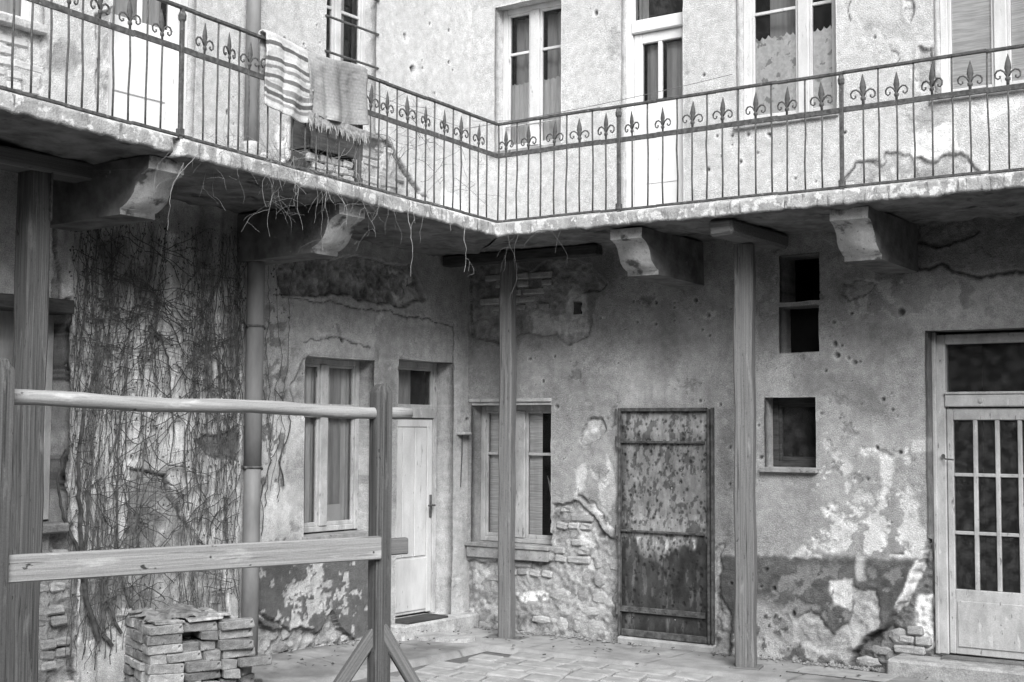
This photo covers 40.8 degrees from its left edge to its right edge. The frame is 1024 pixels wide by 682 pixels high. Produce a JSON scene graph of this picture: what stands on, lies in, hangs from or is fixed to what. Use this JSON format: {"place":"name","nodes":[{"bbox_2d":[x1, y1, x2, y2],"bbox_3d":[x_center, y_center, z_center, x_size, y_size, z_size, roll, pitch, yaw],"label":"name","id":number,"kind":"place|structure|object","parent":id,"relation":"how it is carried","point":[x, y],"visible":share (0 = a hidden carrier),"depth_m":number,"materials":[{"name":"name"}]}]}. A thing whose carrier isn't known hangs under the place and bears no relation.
{"place":"outdoors","nodes":[
{"label":"outdoors","id":0,"kind":"place"},
{"bbox_2d":[121,639,486,681],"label":"pavement","id":1,"kind":"structure","parent":0,"point":[285,669],"depth_m":11.24,"materials":[{"name":"grey stone"}]},
{"bbox_2d":[123,607,271,681],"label":"brick pile","id":2,"kind":"object","parent":1,"relation":"on","point":[217,647],"visible":0.94,"depth_m":9.80,"materials":[{"name":"grey brick"}]},
{"bbox_2d":[126,603,207,623],"bbox_3d":[-2.481,1.962,9.934,0.536,0.094,0.432,3,-4,-31],"label":"felt sheet","id":3,"kind":"object","parent":2,"relation":"on","point":[179,610],"visible":1,"depth_m":9.90,"materials":[{"name":"grey fabric"}]},
{"bbox_2d":[351,651,764,681],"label":"courtyard ground","id":4,"kind":"structure","parent":0,"point":[487,666],"depth_m":10.95,"materials":[{"name":"grey stone"}]},
{"bbox_2d":[0,145,92,681],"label":"support post","id":5,"kind":"object","parent":4,"relation":"on","point":[38,173],"visible":0.87,"depth_m":8.91,"materials":[{"name":"grey wood"}]},
{"bbox_2d":[0,358,420,681],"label":"carpet beating rack","id":6,"kind":"object","parent":4,"relation":"on","point":[378,647],"visible":1,"depth_m":7.34,"materials":[{"name":"grey wood"}]},
{"bbox_2d":[0,0,478,681],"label":"house wing","id":7,"kind":"structure","parent":4,"relation":"on","point":[362,318],"depth_m":11.53,"materials":[{"name":"grey paint"}]},
{"bbox_2d":[0,0,47,34],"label":"window","id":8,"kind":"structure","parent":7,"relation":"in","point":[23,8],"depth_m":9.61,"materials":[{"name":"white paint"}]},
{"bbox_2d":[0,293,74,533],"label":"window","id":9,"kind":"structure","parent":7,"relation":"in","point":[57,306],"depth_m":9.73,"materials":[{"name":"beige paint"}]},
{"bbox_2d":[107,0,174,135],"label":"door","id":10,"kind":"structure","parent":7,"relation":"in","point":[139,7],"depth_m":10.53,"materials":[{"name":"white paint"}]},
{"bbox_2d":[56,217,295,678],"bbox_3d":[-2.499,0.611,10.585,0.056,3.774,2.366,-2,-5,35],"label":"dead creeper","id":11,"kind":"object","parent":7,"relation":"attached to","point":[98,632],"visible":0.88,"depth_m":10.26,"materials":[{"name":"plant"}]},
{"bbox_2d":[240,0,274,655],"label":"drainpipe","id":12,"kind":"object","parent":7,"relation":"attached to","point":[252,467],"visible":0.56,"depth_m":11.00,"materials":[{"name":"metal"}]},
{"bbox_2d":[302,357,367,539],"bbox_3d":[-1.600,0.945,12.090,0.308,1.585,0.910,-2,-5,35],"label":"window","id":13,"kind":"structure","parent":7,"relation":"in","point":[331,445],"depth_m":12.25,"materials":[{"name":"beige paint"}]},
{"bbox_2d":[325,0,383,141],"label":"window","id":14,"kind":"structure","parent":7,"relation":"in","point":[336,15],"depth_m":12.46,"materials":[{"name":"white paint"}]},
{"bbox_2d":[395,419,435,615],"bbox_3d":[-0.973,1.666,13.079,0.119,1.855,0.714,-2,-5,35],"label":"door","id":15,"kind":"structure","parent":7,"relation":"in","point":[414,452],"depth_m":13.17,"materials":[{"name":"white paint"}]},
{"bbox_2d":[395,613,447,624],"bbox_3d":[-0.870,2.590,12.825,0.257,0.028,0.604,-2,-5,35],"label":"doormat","id":16,"kind":"object","parent":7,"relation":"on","point":[418,618],"visible":0.82,"depth_m":12.76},
{"bbox_2d":[457,412,471,486],"bbox_3d":[-0.466,1.061,13.438,0.090,0.725,0.132,-2,-5,35],"label":"wall bracket","id":17,"kind":"object","parent":7,"relation":"attached to","point":[464,423],"depth_m":13.43,"materials":[{"name":"metal"}]},
{"bbox_2d":[465,0,1023,681],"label":"house wing","id":18,"kind":"structure","parent":4,"relation":"on","point":[889,492],"depth_m":12.01,"materials":[{"name":"grey paint"}]},
{"bbox_2d":[465,398,551,561],"bbox_3d":[0.023,1.330,13.329,0.980,1.540,0.290,-2,-5,35],"label":"window","id":19,"kind":"structure","parent":18,"relation":"in","point":[529,454],"depth_m":13.36,"materials":[{"name":"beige paint"}]},
{"bbox_2d":[503,0,560,149],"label":"window","id":20,"kind":"structure","parent":18,"relation":"in","point":[532,95],"depth_m":13.60,"materials":[{"name":"white paint"}]},
{"bbox_2d":[634,27,683,209],"bbox_3d":[1.379,-1.931,12.681,0.530,1.860,0.111,-2,-5,35],"label":"door","id":21,"kind":"structure","parent":18,"relation":"in","point":[674,49],"depth_m":12.68,"materials":[{"name":"white paint"}]},
{"bbox_2d":[615,408,714,644],"bbox_3d":[1.349,1.618,12.228,0.980,2.047,0.065,-2,-5,35],"label":"iron door","id":22,"kind":"structure","parent":18,"relation":"in","point":[666,535],"depth_m":12.23,"materials":[{"name":"grey metal"}]},
{"bbox_2d":[760,398,818,472],"bbox_3d":[2.395,0.799,11.697,0.510,0.635,0.270,-2,-5,35],"label":"window","id":23,"kind":"structure","parent":18,"relation":"in","point":[782,464],"depth_m":11.80,"materials":[{"name":"grey wood"}]},
{"bbox_2d":[743,0,836,119],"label":"window","id":24,"kind":"structure","parent":18,"relation":"in","point":[792,49],"depth_m":12.03,"materials":[{"name":"white paint"}]},
{"bbox_2d":[940,0,1023,92],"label":"window","id":25,"kind":"structure","parent":18,"relation":"in","point":[965,25],"depth_m":11.08,"materials":[{"name":"white paint"}]},
{"bbox_2d":[941,408,1023,659],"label":"door","id":26,"kind":"structure","parent":18,"relation":"in","point":[984,623],"depth_m":10.82,"materials":[{"name":"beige paint"}]},
{"bbox_2d":[456,627,941,681],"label":"pavement","id":27,"kind":"structure","parent":0,"point":[678,660],"depth_m":11.66,"materials":[{"name":"grey stone"}]},
{"bbox_2d":[414,632,475,642],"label":"stone slab","id":28,"kind":"structure","parent":27,"relation":"on","point":[448,637],"depth_m":12.46,"materials":[{"name":"grey stone"}]},
{"bbox_2d":[442,244,602,639],"bbox_3d":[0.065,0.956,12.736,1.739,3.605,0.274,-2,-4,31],"label":"support post","id":29,"kind":"object","parent":27,"relation":"on","point":[507,483],"visible":0.97,"depth_m":12.75,"materials":[{"name":"wood"}]},
{"bbox_2d":[0,90,1023,286],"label":"gallery","id":30,"kind":"object","parent":29,"relation":"on","point":[874,228],"visible":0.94,"depth_m":10.47,"materials":[{"name":"concrete"}]},
{"bbox_2d":[290,117,362,185],"bbox_3d":[-1.575,-1.558,11.761,0.284,0.973,0.686,-2,-5,35],"label":"wooden box","id":31,"kind":"object","parent":30,"relation":"on","point":[298,142],"visible":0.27,"depth_m":11.63,"materials":[{"name":"wood"}]},
{"bbox_2d":[135,91,566,309],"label":"trailing twigs","id":32,"kind":"object","parent":30,"relation":"on","point":[284,154],"visible":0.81,"depth_m":10.20,"materials":[{"name":"plant"}]},
{"bbox_2d":[0,0,1023,226],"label":"gallery railing","id":33,"kind":"object","parent":30,"relation":"on","point":[181,48],"visible":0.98,"depth_m":10.25,"materials":[{"name":"black metal"}]},
{"bbox_2d":[258,29,313,122],"bbox_3d":[-1.614,-1.894,9.900,0.124,0.600,0.484,-2,-5,35],"label":"striped rug","id":34,"kind":"object","parent":33,"relation":"hanging from","point":[285,70],"visible":1,"depth_m":9.85,"materials":[{"name":"fabric"}]},
{"bbox_2d":[304,47,369,143],"bbox_3d":[-1.314,-1.820,10.323,0.125,0.634,0.671,-2,-5,35],"label":"fringed rug","id":35,"kind":"object","parent":33,"relation":"hanging from","point":[339,87],"visible":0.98,"depth_m":10.29,"materials":[{"name":"fabric"}]},
{"bbox_2d":[367,74,731,128],"bbox_3d":[0.093,-2.205,12.559,3.612,0.190,1.626,0,-4,0],"label":"clothes line","id":36,"kind":"object","parent":30,"relation":"on","point":[567,110],"visible":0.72,"depth_m":12.54,"materials":[{"name":"fabric"}]},
{"bbox_2d":[349,625,942,681],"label":"rubble","id":37,"kind":"object","parent":27,"relation":"on","point":[856,667],"visible":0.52,"depth_m":11.54,"materials":[{"name":"stone"}]},
{"bbox_2d":[709,218,788,669],"bbox_3d":[1.902,0.866,11.226,0.321,3.608,1.111,-2,-5,35],"label":"support post","id":38,"kind":"object","parent":27,"relation":"on","point":[749,237],"visible":0.98,"depth_m":11.20,"materials":[{"name":"grey wood"}]},
{"bbox_2d":[786,664,898,681],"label":"hatch cover","id":39,"kind":"object","parent":27,"relation":"on","point":[868,676],"visible":1,"depth_m":10.85,"materials":[{"name":"grey metal"}]}
]}

